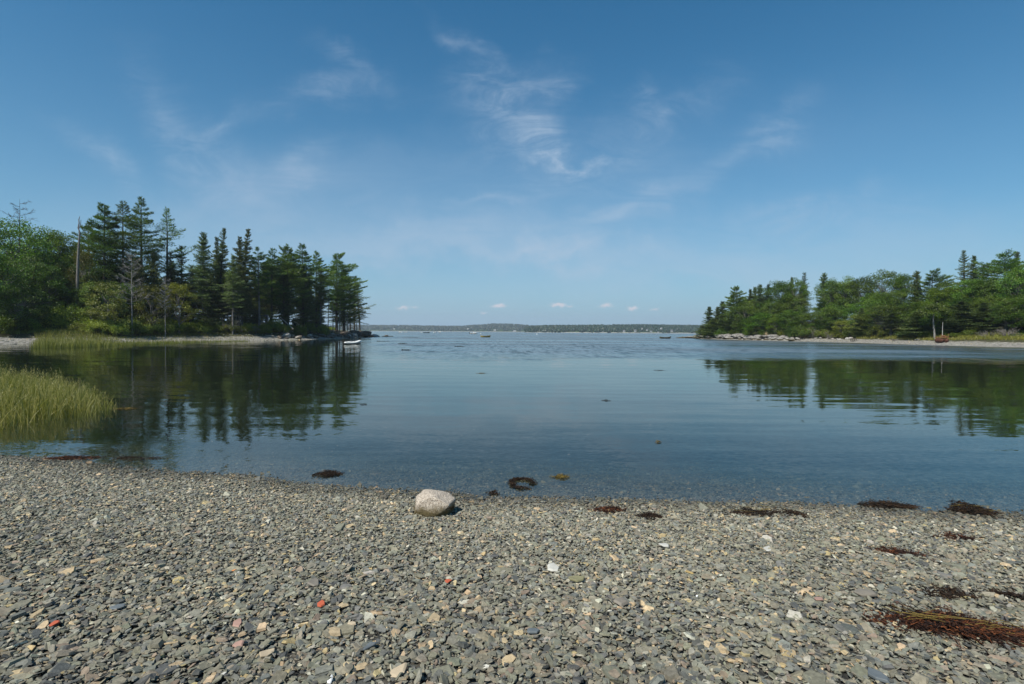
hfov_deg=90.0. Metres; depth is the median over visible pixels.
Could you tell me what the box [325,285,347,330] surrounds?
spruce tree
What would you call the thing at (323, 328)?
shrub
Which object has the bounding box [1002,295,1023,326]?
broadleaf tree
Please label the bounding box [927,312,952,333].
broadleaf tree
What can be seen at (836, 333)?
shrub
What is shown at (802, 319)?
broadleaf tree
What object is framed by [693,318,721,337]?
spruce tree
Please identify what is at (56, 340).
marsh grass
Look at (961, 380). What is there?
water
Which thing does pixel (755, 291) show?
spruce tree
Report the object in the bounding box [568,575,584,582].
stone
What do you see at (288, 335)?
rock
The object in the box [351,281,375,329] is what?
spruce tree
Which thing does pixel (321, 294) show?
spruce tree
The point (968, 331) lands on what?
shrub
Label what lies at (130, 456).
seaweed
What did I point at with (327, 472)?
seaweed
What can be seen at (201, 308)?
spruce tree
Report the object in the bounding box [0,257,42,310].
broadleaf tree
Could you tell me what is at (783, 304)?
broadleaf tree
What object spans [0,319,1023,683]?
ground
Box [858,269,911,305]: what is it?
broadleaf tree
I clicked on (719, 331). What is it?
shrub
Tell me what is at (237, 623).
stone
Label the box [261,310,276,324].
broadleaf tree
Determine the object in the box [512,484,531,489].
seaweed
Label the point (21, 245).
broadleaf tree
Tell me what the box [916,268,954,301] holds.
pine tree
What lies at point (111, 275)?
spruce tree
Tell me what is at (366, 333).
rock
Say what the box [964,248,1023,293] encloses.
tree
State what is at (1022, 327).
spruce tree
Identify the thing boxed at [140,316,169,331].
shrub
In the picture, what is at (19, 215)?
bare tree
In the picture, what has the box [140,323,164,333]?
shrub
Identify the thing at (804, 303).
broadleaf tree
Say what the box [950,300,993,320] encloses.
broadleaf tree
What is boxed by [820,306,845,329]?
broadleaf tree
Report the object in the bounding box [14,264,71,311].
broadleaf tree
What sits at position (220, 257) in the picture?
spruce tree
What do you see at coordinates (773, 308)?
broadleaf tree
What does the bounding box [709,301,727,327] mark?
spruce tree
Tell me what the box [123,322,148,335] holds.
shrub
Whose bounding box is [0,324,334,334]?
bank grass
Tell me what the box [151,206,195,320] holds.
pine tree
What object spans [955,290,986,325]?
broadleaf tree
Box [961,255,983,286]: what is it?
spruce tree
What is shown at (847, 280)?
broadleaf tree
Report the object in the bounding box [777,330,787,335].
shrub
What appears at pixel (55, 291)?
spruce tree
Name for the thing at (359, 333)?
rock
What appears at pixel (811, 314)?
broadleaf tree
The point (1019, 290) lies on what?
broadleaf tree
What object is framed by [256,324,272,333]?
shrub
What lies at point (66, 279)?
spruce tree
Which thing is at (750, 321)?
broadleaf tree
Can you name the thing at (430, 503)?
boulder
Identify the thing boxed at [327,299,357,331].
spruce tree
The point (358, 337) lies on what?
beach stones
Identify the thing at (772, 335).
rock
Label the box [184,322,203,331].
shrub
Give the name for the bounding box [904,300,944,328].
broadleaf tree
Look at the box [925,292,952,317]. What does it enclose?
broadleaf tree
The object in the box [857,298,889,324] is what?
broadleaf tree
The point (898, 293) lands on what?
broadleaf tree
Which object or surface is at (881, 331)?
shrub
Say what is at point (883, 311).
broadleaf tree
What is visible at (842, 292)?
broadleaf tree
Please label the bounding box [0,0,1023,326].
sky
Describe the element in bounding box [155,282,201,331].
broadleaf tree
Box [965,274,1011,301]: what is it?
broadleaf tree
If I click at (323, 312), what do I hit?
spruce tree
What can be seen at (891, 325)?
spruce tree
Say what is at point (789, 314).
broadleaf tree
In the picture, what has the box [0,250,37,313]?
broadleaf tree
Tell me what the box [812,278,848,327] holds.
broadleaf tree
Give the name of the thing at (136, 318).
shrub
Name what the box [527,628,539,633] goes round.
stone
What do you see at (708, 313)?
spruce tree
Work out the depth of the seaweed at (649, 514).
5.64 m
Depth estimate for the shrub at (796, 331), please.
135.46 m
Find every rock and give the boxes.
[282,333,290,337]
[340,331,351,335]
[349,330,361,336]
[359,330,371,336]
[722,333,730,338]
[730,333,744,337]
[767,334,778,337]
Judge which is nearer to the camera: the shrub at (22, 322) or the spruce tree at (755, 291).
the shrub at (22, 322)
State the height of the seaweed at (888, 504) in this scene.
0.072 m
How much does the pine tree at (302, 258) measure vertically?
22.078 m
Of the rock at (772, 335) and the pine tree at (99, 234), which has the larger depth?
the rock at (772, 335)
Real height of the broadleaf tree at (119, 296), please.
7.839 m
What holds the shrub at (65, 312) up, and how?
on the ground at (550, 427)
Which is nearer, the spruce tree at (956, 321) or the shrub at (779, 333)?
the spruce tree at (956, 321)
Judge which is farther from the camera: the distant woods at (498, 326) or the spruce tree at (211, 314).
the distant woods at (498, 326)
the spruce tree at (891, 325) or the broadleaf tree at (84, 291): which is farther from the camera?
the spruce tree at (891, 325)
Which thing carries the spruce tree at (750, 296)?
on the ground at (550, 427)
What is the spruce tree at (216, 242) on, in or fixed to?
on the ground at (550, 427)
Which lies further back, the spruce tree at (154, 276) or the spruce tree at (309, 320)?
the spruce tree at (309, 320)
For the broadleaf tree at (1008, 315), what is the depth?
95.43 m
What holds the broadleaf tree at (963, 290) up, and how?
on the ground at (550, 427)
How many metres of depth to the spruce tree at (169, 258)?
102.67 m
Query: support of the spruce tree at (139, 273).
on the ground at (550, 427)
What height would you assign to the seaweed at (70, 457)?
0.078 m
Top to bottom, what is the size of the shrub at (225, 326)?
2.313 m
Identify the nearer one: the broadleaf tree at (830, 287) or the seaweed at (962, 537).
the seaweed at (962, 537)
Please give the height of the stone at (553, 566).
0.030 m
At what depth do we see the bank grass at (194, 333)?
101.11 m
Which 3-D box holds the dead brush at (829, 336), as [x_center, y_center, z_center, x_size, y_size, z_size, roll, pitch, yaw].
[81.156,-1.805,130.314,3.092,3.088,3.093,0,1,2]
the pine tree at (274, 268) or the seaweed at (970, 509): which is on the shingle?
the seaweed at (970, 509)
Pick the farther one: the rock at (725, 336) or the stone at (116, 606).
the rock at (725, 336)
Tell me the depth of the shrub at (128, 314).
93.86 m
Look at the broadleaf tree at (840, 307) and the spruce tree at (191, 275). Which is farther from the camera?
the broadleaf tree at (840, 307)
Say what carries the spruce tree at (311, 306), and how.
on the ground at (550, 427)
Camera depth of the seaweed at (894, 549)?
4.58 m
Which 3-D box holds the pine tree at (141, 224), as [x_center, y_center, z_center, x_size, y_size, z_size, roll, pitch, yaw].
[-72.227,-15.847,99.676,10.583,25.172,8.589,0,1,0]
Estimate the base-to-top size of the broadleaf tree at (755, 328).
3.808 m
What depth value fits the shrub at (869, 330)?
120.48 m
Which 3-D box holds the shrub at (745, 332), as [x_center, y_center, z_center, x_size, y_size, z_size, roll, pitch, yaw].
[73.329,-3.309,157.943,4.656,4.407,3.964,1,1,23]
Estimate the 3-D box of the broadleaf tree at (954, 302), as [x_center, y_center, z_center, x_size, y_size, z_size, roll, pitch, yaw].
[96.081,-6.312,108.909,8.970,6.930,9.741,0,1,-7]
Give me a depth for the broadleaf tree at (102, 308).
85.84 m
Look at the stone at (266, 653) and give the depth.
2.84 m
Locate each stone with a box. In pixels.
[110,603,125,609]
[232,618,241,626]
[232,640,243,647]
[259,648,274,657]
[307,578,318,586]
[363,642,377,650]
[390,662,406,677]
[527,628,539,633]
[547,562,558,570]
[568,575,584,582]
[613,597,627,605]
[658,543,668,547]
[814,597,823,600]
[854,588,877,596]
[868,667,889,683]
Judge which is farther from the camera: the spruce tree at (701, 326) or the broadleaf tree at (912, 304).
the spruce tree at (701, 326)
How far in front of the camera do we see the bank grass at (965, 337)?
100.82 m
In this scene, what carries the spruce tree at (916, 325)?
on the ground at (550, 427)
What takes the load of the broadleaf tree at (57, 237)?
on the ground at (550, 427)
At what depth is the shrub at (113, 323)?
86.11 m
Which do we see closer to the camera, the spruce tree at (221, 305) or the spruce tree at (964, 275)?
the spruce tree at (221, 305)
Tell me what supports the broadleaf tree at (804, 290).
on the ground at (550, 427)
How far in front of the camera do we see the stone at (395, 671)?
2.71 m
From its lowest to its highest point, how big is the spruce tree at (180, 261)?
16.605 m
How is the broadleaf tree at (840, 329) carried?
on the ground at (550, 427)
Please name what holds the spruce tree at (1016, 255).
on the ground at (550, 427)
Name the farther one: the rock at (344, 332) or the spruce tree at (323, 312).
the rock at (344, 332)
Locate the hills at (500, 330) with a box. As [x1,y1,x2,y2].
[340,327,523,332]
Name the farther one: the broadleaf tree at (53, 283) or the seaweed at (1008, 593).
the broadleaf tree at (53, 283)
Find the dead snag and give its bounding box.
[75,216,82,320]
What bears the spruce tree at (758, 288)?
on the ground at (550, 427)
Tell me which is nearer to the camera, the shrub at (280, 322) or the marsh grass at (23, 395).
the marsh grass at (23, 395)
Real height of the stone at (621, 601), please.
0.037 m
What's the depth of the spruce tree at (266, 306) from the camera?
121.87 m
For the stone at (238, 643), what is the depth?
2.94 m
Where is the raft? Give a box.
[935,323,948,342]
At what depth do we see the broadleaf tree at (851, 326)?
125.52 m
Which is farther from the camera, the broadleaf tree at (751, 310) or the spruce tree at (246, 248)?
the broadleaf tree at (751, 310)
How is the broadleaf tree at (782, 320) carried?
on the ground at (550, 427)
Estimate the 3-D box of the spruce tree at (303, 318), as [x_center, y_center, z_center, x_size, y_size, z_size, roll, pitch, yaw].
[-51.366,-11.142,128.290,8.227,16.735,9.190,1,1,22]
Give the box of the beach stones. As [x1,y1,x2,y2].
[0,330,1023,345]
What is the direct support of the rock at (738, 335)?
on the ground at (550, 427)
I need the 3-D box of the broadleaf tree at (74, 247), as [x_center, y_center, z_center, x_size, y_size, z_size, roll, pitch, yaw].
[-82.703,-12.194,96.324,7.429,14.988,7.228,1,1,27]
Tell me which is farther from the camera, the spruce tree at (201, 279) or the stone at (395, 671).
the spruce tree at (201, 279)
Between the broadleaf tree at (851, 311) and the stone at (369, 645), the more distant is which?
the broadleaf tree at (851, 311)
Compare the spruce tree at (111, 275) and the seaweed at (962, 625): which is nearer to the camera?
the seaweed at (962, 625)
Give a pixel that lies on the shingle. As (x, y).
(66, 648)
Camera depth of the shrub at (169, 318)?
103.58 m
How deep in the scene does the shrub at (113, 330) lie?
85.55 m
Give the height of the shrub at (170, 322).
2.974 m
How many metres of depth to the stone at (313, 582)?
3.76 m
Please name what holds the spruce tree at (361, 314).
on the ground at (550, 427)
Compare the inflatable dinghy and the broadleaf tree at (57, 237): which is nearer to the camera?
the inflatable dinghy
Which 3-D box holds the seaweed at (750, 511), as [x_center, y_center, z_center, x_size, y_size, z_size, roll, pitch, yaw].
[2.791,1.938,5.866,0.995,0.116,0.474,0,1,0]
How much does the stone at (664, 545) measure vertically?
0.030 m
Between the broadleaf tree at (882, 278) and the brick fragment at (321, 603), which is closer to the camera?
the brick fragment at (321, 603)
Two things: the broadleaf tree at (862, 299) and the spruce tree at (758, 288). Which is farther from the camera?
the spruce tree at (758, 288)
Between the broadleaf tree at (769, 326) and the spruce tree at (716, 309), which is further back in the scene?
the spruce tree at (716, 309)
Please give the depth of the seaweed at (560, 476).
7.38 m
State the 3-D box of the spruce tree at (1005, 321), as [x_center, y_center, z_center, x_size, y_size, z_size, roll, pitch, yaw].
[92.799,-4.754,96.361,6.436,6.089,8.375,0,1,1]
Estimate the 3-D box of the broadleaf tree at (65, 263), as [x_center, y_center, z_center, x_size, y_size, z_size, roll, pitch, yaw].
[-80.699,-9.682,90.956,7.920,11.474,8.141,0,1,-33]
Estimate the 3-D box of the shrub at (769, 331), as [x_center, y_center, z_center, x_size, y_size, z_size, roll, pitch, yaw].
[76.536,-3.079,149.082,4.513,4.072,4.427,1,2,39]
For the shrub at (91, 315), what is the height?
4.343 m
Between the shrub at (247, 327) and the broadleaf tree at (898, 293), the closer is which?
the shrub at (247, 327)
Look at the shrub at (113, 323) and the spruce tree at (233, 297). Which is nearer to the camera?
the shrub at (113, 323)
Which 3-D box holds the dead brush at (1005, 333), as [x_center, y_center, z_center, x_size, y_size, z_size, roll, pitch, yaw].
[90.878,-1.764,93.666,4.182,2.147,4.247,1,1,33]
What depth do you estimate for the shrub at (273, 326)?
114.65 m
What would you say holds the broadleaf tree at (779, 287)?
on the ground at (550, 427)
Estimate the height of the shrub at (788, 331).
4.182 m
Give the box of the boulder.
[414,489,455,517]
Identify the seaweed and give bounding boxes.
[42,454,105,460]
[113,455,161,460]
[114,406,137,409]
[312,469,344,477]
[485,489,499,494]
[508,476,537,486]
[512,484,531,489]
[551,473,569,478]
[580,504,632,513]
[634,511,671,520]
[718,504,788,516]
[782,508,809,517]
[857,498,920,510]
[862,598,1023,654]
[868,545,941,559]
[909,579,986,604]
[929,531,981,542]
[944,496,1004,517]
[968,583,1023,601]
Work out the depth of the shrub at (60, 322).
82.45 m
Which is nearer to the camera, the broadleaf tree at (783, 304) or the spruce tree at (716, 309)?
the broadleaf tree at (783, 304)
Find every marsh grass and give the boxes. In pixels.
[0,361,116,437]
[29,323,249,347]
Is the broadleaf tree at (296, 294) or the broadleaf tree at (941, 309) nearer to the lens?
the broadleaf tree at (941, 309)
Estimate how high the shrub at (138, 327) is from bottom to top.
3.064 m
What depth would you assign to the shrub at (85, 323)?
84.76 m
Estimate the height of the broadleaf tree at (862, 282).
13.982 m
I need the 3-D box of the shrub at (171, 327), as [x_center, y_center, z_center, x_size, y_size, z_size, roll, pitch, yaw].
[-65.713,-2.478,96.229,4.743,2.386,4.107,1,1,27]
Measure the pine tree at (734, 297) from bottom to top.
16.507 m
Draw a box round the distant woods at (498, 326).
[329,323,533,331]
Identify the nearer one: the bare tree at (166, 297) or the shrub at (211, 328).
the bare tree at (166, 297)
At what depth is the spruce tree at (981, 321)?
99.05 m
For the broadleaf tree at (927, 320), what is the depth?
106.87 m
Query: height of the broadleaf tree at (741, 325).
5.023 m
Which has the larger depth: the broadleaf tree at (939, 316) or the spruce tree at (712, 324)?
the spruce tree at (712, 324)
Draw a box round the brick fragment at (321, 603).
[317,600,324,606]
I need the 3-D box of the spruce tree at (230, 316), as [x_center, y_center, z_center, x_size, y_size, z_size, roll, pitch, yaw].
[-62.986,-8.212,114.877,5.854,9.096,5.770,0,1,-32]
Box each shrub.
[0,313,15,331]
[5,313,33,331]
[23,308,45,318]
[36,315,75,329]
[47,303,92,323]
[64,322,87,331]
[67,317,106,329]
[76,307,105,322]
[79,321,110,334]
[86,317,131,333]
[95,323,130,335]
[109,307,139,320]
[115,319,144,333]
[121,314,155,329]
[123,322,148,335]
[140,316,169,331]
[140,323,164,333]
[155,324,175,332]
[159,318,178,330]
[163,312,187,321]
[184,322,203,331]
[206,324,224,332]
[219,323,240,331]
[238,323,255,332]
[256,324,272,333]
[267,323,276,330]
[269,319,283,328]
[274,323,289,332]
[293,324,306,336]
[316,324,327,334]
[713,328,728,335]
[728,327,742,334]
[742,326,755,335]
[766,326,775,334]
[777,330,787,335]
[783,325,800,337]
[791,324,815,338]
[815,329,828,337]
[829,329,841,337]
[842,328,858,337]
[863,324,882,335]
[878,328,893,335]
[916,331,932,337]
[932,328,951,334]
[962,329,984,334]
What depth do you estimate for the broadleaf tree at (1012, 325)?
95.23 m
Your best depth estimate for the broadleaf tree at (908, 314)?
113.61 m
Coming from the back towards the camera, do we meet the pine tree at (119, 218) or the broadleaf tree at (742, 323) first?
the broadleaf tree at (742, 323)
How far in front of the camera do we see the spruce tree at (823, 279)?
148.38 m
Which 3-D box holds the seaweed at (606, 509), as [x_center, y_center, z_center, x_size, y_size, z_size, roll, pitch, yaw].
[1.101,1.930,5.902,0.640,0.071,0.386,1,1,10]
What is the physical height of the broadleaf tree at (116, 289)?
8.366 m
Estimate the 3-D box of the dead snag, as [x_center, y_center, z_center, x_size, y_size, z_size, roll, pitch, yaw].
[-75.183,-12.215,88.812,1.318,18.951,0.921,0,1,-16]
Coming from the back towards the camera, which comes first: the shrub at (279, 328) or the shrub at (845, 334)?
the shrub at (845, 334)
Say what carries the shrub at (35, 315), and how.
on the ground at (550, 427)
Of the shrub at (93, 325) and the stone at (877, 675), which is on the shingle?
the stone at (877, 675)
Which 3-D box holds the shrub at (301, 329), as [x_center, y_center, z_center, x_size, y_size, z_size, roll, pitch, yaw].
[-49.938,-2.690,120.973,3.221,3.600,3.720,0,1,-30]
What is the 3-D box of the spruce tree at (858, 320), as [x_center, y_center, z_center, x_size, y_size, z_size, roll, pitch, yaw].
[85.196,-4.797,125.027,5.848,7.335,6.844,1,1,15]
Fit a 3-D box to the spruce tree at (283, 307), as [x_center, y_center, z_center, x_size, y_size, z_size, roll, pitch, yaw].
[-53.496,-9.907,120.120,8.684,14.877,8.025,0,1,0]
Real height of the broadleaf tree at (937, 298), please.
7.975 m
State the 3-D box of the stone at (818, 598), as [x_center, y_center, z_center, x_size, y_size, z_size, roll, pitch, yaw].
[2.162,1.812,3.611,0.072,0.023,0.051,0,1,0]
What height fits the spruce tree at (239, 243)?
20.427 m
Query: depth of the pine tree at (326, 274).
136.52 m
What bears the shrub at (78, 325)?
on the ground at (550, 427)
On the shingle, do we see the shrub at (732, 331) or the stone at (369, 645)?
the stone at (369, 645)
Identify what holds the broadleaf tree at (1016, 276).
on the ground at (550, 427)
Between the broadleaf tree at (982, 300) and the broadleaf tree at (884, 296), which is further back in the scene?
the broadleaf tree at (884, 296)
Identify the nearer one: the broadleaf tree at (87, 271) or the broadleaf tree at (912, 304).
the broadleaf tree at (87, 271)
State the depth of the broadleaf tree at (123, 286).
95.07 m
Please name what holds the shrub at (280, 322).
on the ground at (550, 427)
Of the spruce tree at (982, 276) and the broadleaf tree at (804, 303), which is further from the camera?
the broadleaf tree at (804, 303)
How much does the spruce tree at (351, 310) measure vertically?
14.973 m
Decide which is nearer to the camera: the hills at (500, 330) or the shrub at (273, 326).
the shrub at (273, 326)
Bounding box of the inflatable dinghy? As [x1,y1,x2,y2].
[344,340,360,343]
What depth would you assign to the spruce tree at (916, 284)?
124.71 m
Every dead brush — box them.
[825,332,837,338]
[972,330,1001,336]
[997,327,1016,335]
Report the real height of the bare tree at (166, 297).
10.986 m
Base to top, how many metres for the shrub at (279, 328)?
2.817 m
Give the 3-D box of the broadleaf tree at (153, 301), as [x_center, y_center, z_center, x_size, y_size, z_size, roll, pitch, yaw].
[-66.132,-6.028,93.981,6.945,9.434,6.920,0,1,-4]
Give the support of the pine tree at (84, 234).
on the ground at (550, 427)
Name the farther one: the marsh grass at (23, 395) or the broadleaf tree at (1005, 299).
the broadleaf tree at (1005, 299)
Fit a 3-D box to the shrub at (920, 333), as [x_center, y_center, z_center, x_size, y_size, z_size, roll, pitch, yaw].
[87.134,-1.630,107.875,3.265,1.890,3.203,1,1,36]
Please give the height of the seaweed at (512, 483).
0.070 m
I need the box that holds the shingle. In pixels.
[0,440,1023,683]
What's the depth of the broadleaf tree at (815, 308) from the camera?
145.11 m
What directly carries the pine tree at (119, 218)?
on the ground at (550, 427)
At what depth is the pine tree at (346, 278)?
147.21 m
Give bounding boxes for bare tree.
[0,199,38,241]
[112,250,152,334]
[155,278,171,336]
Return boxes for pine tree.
[67,223,119,269]
[69,202,128,282]
[81,200,153,283]
[112,196,173,285]
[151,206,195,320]
[247,246,277,326]
[255,248,289,321]
[267,243,312,328]
[288,243,321,326]
[308,250,335,326]
[324,252,367,331]
[335,269,367,330]
[719,285,755,329]
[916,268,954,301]
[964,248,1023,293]
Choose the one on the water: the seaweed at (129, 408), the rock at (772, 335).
the seaweed at (129, 408)
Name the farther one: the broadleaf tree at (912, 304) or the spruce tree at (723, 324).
the spruce tree at (723, 324)
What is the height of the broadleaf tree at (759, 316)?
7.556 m
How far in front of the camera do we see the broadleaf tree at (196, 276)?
119.56 m
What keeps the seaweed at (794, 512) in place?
on the shingle
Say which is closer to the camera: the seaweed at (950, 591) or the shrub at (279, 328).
the seaweed at (950, 591)
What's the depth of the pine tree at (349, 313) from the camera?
152.15 m
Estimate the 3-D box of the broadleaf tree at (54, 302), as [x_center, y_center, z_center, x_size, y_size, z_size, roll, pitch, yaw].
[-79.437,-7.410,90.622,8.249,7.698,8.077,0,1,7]
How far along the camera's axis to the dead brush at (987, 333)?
95.91 m
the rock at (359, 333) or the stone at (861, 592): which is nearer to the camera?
the stone at (861, 592)
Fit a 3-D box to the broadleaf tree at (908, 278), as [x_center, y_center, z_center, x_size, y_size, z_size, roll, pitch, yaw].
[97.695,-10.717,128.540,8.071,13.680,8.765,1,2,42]
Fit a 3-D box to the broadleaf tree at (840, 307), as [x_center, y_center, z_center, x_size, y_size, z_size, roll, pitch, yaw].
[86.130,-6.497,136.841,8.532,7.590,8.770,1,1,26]
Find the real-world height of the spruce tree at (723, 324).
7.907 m
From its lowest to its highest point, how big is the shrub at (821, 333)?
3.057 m
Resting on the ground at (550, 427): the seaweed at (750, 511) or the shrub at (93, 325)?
the shrub at (93, 325)
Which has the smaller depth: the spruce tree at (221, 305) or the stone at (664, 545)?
the stone at (664, 545)
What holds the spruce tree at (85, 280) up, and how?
on the ground at (550, 427)
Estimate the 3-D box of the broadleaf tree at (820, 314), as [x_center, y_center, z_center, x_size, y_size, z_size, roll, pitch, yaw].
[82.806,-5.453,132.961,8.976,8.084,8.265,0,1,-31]
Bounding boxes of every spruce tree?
[0,272,10,313]
[10,263,40,312]
[39,264,74,312]
[42,263,70,306]
[66,274,101,318]
[100,272,123,316]
[122,257,161,319]
[140,252,171,318]
[159,251,189,316]
[173,246,196,315]
[176,232,225,320]
[184,283,200,320]
[186,266,197,320]
[192,273,227,326]
[194,284,220,317]
[201,276,227,319]
[208,228,229,321]
[208,237,225,306]
[217,236,252,325]
[217,253,249,333]
[220,309,236,320]
[226,229,256,324]
[250,286,266,323]
[255,287,279,322]
[265,268,300,330]
[289,264,322,325]
[298,288,321,328]
[308,288,318,328]
[312,268,334,325]
[314,299,331,329]
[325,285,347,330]
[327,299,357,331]
[345,290,359,329]
[349,293,370,330]
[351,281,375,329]
[692,325,704,336]
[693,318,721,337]
[698,306,713,332]
[707,307,720,324]
[707,314,732,333]
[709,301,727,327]
[745,289,754,314]
[748,284,765,328]
[748,287,757,316]
[756,284,774,313]
[798,272,814,309]
[809,272,828,317]
[850,308,874,336]
[874,313,904,336]
[895,311,936,336]
[903,271,925,318]
[937,301,995,333]
[953,250,975,292]
[954,302,1010,332]
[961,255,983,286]
[962,265,989,286]
[985,301,1023,329]
[1001,306,1023,330]
[1008,251,1020,292]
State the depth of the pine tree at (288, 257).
121.91 m
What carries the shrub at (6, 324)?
on the ground at (550, 427)
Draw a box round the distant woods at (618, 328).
[524,324,704,332]
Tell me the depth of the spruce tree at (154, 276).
98.70 m
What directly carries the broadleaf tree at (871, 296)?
on the ground at (550, 427)
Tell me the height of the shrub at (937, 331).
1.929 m
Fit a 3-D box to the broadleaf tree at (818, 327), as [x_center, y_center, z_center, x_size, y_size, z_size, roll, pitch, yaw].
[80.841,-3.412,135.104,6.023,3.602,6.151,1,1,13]
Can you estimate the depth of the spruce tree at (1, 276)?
80.67 m
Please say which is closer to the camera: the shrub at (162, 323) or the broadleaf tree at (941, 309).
the shrub at (162, 323)
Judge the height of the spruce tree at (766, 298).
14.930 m
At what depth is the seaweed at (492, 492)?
6.62 m
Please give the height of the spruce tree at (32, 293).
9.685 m
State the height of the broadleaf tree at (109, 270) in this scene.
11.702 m
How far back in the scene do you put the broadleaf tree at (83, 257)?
89.87 m
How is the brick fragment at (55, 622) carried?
on the shingle
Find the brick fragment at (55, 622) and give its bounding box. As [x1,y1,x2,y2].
[49,620,59,626]
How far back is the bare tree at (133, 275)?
89.62 m
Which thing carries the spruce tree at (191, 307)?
on the ground at (550, 427)
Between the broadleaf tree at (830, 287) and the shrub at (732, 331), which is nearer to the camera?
the broadleaf tree at (830, 287)
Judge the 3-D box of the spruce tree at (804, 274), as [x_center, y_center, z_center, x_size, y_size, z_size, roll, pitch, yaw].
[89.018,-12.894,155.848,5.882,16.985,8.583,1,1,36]
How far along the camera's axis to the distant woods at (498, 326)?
2644.24 m
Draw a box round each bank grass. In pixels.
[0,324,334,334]
[144,329,286,335]
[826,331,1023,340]
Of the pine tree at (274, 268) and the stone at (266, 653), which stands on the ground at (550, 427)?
the pine tree at (274, 268)
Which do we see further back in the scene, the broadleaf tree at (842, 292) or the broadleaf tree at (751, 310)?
the broadleaf tree at (751, 310)
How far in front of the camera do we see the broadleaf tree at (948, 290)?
114.29 m
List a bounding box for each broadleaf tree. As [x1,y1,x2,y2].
[0,216,61,277]
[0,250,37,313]
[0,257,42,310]
[3,254,52,309]
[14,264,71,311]
[31,226,80,277]
[41,255,81,301]
[47,278,80,306]
[54,238,95,268]
[65,249,100,306]
[66,280,107,317]
[73,265,107,299]
[79,281,130,334]
[91,283,127,312]
[95,265,121,284]
[95,288,130,319]
[99,281,136,317]
[111,282,149,315]
[129,284,178,331]
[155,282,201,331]
[187,264,209,311]
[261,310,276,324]
[284,271,301,315]
[720,302,761,327]
[731,323,743,331]
[737,319,752,331]
[742,313,780,332]
[747,317,764,334]
[749,326,762,334]
[753,280,801,315]
[760,301,782,323]
[765,317,785,334]
[772,310,809,330]
[773,295,793,316]
[779,309,800,328]
[781,293,811,322]
[782,277,811,312]
[792,313,813,328]
[799,312,821,326]
[805,323,826,330]
[810,298,837,319]
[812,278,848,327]
[813,305,846,331]
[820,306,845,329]
[821,304,848,324]
[822,275,860,325]
[832,321,848,337]
[835,288,859,319]
[842,275,878,309]
[842,303,869,327]
[842,314,867,336]
[857,291,887,324]
[857,292,880,323]
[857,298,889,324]
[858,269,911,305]
[858,304,905,329]
[872,292,900,317]
[883,273,922,311]
[884,289,908,316]
[891,300,930,327]
[897,307,932,325]
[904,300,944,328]
[915,312,954,329]
[916,302,951,338]
[924,282,961,307]
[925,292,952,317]
[927,296,952,327]
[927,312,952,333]
[929,310,956,328]
[946,297,981,326]
[950,278,992,300]
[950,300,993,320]
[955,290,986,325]
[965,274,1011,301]
[970,295,1001,321]
[985,299,1023,331]
[989,293,1023,309]
[993,266,1023,320]
[997,297,1022,324]
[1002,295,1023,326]
[1008,265,1023,293]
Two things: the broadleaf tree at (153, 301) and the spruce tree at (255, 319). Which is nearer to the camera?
the broadleaf tree at (153, 301)
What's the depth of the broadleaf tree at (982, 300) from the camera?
103.62 m
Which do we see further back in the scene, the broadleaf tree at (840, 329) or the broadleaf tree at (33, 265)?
the broadleaf tree at (840, 329)
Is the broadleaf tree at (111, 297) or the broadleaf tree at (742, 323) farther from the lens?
the broadleaf tree at (742, 323)
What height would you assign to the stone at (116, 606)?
0.013 m

